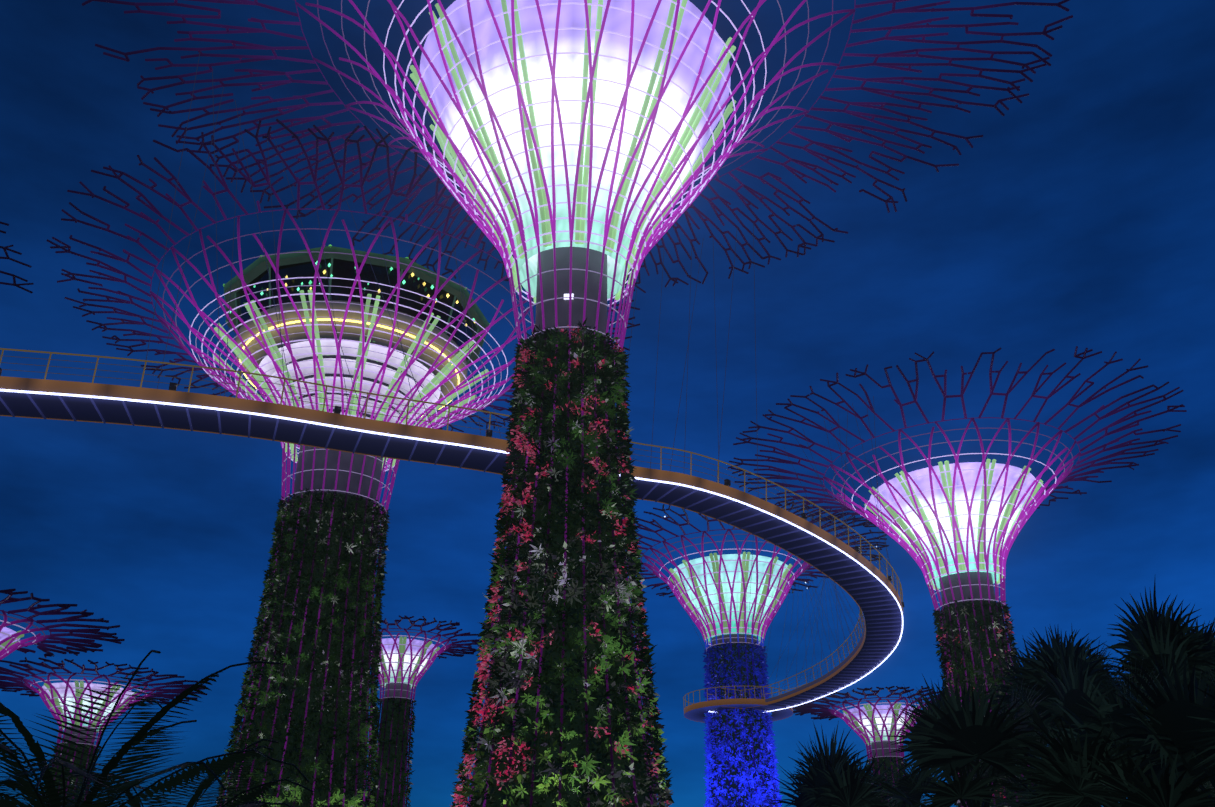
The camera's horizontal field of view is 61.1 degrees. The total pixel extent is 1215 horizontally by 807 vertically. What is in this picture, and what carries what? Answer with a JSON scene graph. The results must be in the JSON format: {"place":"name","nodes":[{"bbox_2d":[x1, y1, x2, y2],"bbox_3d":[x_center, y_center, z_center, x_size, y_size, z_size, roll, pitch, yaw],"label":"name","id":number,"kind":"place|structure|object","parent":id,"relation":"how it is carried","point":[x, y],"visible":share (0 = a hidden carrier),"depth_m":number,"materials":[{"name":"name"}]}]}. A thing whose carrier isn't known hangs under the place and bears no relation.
{"place":"outdoors","nodes":[
{"label":"outdoors","id":0,"kind":"place"},
{"bbox_2d":[0,0,1214,806],"label":"sky","id":1,"kind":"structure","parent":0,"point":[1082,215],"materials":[{"name":"blue"}]},
{"label":"ground","id":2,"kind":"structure","parent":0,"visible":0},
{"bbox_2d":[0,221,32,292],"bbox_3d":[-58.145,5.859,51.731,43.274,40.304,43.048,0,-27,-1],"label":"supertree","id":3,"kind":"object","parent":2,"relation":"on","point":[5,248],"visible":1,"depth_m":66.96},
{"bbox_2d":[0,588,124,659],"bbox_3d":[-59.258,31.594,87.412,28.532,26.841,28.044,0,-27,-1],"label":"supertree","id":4,"kind":"object","parent":2,"relation":"on","point":[7,646],"visible":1,"depth_m":94.33},
{"bbox_2d":[0,627,19,642],"bbox_3d":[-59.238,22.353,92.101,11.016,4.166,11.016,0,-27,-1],"label":"supertree membrane","id":5,"kind":"object","parent":4,"relation":"attached to","point":[7,631],"visible":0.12,"depth_m":92.86,"materials":[{"name":"purple plastic"}]},
{"bbox_2d":[0,657,206,802],"bbox_3d":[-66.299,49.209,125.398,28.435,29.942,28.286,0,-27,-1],"label":"supertree","id":6,"kind":"object","parent":2,"relation":"on","point":[51,703],"depth_m":127.58},
{"bbox_2d":[41,742,101,806],"bbox_3d":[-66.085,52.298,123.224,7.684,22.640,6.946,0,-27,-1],"label":"supertree planting leaves","id":7,"kind":"object","parent":6,"relation":"attached to","point":[79,767],"visible":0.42,"depth_m":126.13,"materials":[{"name":"green plant"}]},
{"bbox_2d":[42,682,133,730],"bbox_3d":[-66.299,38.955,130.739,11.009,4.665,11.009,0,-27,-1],"label":"illuminated funnel","id":8,"kind":"object","parent":6,"relation":"attached to","point":[69,692],"visible":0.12,"depth_m":127.97,"materials":[{"name":"white plastic"}]},
{"bbox_2d":[0,650,308,806],"bbox_3d":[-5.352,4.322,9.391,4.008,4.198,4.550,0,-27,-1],"label":"feather palm","id":9,"kind":"object","parent":2,"relation":"on","point":[22,785],"visible":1,"depth_m":9.76,"materials":[{"name":"green plant"}]},
{"bbox_2d":[8,739,312,806],"bbox_3d":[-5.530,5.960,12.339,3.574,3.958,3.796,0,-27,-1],"label":"feather palm","id":10,"kind":"object","parent":2,"relation":"on","point":[259,791],"visible":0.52,"depth_m":13.11,"materials":[{"name":"green plant"}]},
{"bbox_2d":[47,119,639,806],"bbox_3d":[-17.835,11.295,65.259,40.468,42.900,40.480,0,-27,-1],"label":"supertree","id":11,"kind":"object","parent":2,"relation":"on","point":[447,371],"depth_m":66.15},
{"bbox_2d":[213,488,390,806],"bbox_3d":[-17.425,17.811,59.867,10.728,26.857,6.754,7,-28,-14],"label":"supertree leaves","id":12,"kind":"object","parent":11,"relation":"attached to","point":[375,641],"visible":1,"depth_m":60.73,"materials":[{"name":"green plant"}]},
{"bbox_2d":[371,615,480,806],"bbox_3d":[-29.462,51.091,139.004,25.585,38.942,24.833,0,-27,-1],"label":"supertree","id":13,"kind":"object","parent":2,"relation":"on","point":[384,677],"depth_m":142.17},
{"bbox_2d":[366,696,416,806],"bbox_3d":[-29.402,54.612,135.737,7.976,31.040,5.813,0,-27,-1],"label":"supertree planting leaves","id":14,"kind":"object","parent":13,"relation":"attached to","point":[410,726],"visible":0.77,"depth_m":139.04,"materials":[{"name":"green plant"}]},
{"bbox_2d":[372,638,436,686],"bbox_3d":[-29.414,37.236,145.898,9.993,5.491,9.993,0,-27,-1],"label":"illuminated funnel","id":15,"kind":"object","parent":13,"relation":"attached to","point":[388,648],"visible":0.35,"depth_m":143.29,"materials":[{"name":"white plastic"}]},
{"bbox_2d":[82,0,1072,806],"bbox_3d":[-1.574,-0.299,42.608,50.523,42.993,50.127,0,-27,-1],"label":"supertree","id":16,"kind":"object","parent":2,"relation":"on","point":[474,202],"depth_m":45.07},
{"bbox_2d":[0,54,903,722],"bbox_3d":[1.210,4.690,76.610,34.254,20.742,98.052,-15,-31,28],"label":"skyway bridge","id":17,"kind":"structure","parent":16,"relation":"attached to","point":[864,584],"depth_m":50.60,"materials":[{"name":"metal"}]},
{"bbox_2d":[450,318,673,806],"bbox_3d":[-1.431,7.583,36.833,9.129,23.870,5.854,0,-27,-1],"label":"supertree leaves","id":18,"kind":"object","parent":16,"relation":"attached to","point":[633,588],"visible":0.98,"depth_m":36.73,"materials":[{"name":"green plant"}]},
{"bbox_2d":[420,0,730,298],"bbox_3d":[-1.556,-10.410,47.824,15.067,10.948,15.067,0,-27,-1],"label":"illuminated funnel","id":19,"kind":"object","parent":16,"relation":"attached to","point":[676,98],"visible":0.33,"depth_m":44.29,"materials":[{"name":"white plastic"}]},
{"bbox_2d":[627,501,888,806],"bbox_3d":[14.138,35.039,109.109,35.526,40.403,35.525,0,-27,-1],"label":"supertree","id":20,"kind":"object","parent":2,"relation":"on","point":[685,601],"depth_m":110.90},
{"bbox_2d":[674,554,787,642],"bbox_3d":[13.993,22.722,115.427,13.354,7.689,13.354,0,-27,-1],"label":"illuminated funnel","id":21,"kind":"object","parent":20,"relation":"attached to","point":[730,566],"visible":0.31,"depth_m":111.97,"materials":[{"name":"plastic"}]},
{"bbox_2d":[702,640,783,806],"bbox_3d":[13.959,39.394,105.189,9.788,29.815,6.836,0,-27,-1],"label":"blue supertree leaves","id":22,"kind":"object","parent":20,"relation":"attached to","point":[709,753],"visible":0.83,"depth_m":106.78,"materials":[{"name":"blue plant"}]},
{"bbox_2d":[719,721,932,806],"bbox_3d":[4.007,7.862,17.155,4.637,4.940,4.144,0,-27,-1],"label":"fan palm","id":23,"kind":"object","parent":2,"relation":"on","point":[826,780],"visible":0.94,"depth_m":17.40,"materials":[{"name":"green plant"}]},
{"bbox_2d":[793,686,939,804],"bbox_3d":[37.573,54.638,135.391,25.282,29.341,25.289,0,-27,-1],"label":"supertree","id":24,"kind":"object","parent":2,"relation":"on","point":[851,720],"depth_m":137.59},
{"bbox_2d":[843,705,914,742],"bbox_3d":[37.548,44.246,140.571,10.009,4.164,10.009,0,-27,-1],"label":"supertree membrane","id":25,"kind":"object","parent":24,"relation":"attached to","point":[878,720],"visible":0.21,"depth_m":137.95,"materials":[{"name":"white plastic"}]},
{"bbox_2d":[866,757,908,804],"bbox_3d":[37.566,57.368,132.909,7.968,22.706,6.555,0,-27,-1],"label":"supertree planting leaves","id":26,"kind":"object","parent":24,"relation":"attached to","point":[892,763],"visible":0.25,"depth_m":136.17,"materials":[{"name":"green plant"}]},
{"bbox_2d":[848,673,1048,806],"bbox_3d":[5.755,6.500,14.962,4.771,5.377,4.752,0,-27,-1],"label":"fan palm","id":27,"kind":"object","parent":2,"relation":"on","point":[950,737],"visible":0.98,"depth_m":14.76,"materials":[{"name":"green plant"}]},
{"bbox_2d":[728,346,1186,806],"bbox_3d":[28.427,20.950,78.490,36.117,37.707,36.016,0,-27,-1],"label":"supertree","id":28,"kind":"object","parent":2,"relation":"on","point":[998,553],"depth_m":79.75},
{"bbox_2d":[870,462,1034,588],"bbox_3d":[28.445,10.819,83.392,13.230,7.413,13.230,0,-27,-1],"label":"illuminated funnel","id":29,"kind":"object","parent":28,"relation":"attached to","point":[969,477],"visible":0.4,"depth_m":80.34,"materials":[{"name":"white plastic"}]},
{"bbox_2d":[932,597,1034,806],"bbox_3d":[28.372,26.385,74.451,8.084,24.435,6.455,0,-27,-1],"label":"supertree planting leaves","id":30,"kind":"object","parent":28,"relation":"attached to","point":[939,631],"visible":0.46,"depth_m":77.48,"materials":[{"name":"green plant"}]},
{"bbox_2d":[978,624,1212,806],"bbox_3d":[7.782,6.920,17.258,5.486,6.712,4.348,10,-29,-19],"label":"fan palm","id":31,"kind":"object","parent":2,"relation":"on","point":[1031,671],"visible":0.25,"depth_m":18.07,"materials":[{"name":"green plant"}]},
{"bbox_2d":[991,651,1214,806],"bbox_3d":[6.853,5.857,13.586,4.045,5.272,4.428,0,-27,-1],"label":"fan palm","id":32,"kind":"object","parent":2,"relation":"on","point":[1085,746],"visible":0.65,"depth_m":13.50,"materials":[{"name":"green plant"}]},
{"bbox_2d":[1059,580,1214,785],"bbox_3d":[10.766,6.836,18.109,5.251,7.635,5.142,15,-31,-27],"label":"fan palm","id":33,"kind":"object","parent":2,"relation":"on","point":[1155,630],"visible":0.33,"depth_m":18.77,"materials":[{"name":"green plant"}]},
{"bbox_2d":[1067,647,1214,806],"bbox_3d":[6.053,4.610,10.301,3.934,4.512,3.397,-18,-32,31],"label":"fan palm","id":34,"kind":"object","parent":2,"relation":"on","point":[1179,737],"visible":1,"depth_m":10.97,"materials":[{"name":"green plant"}]}
]}

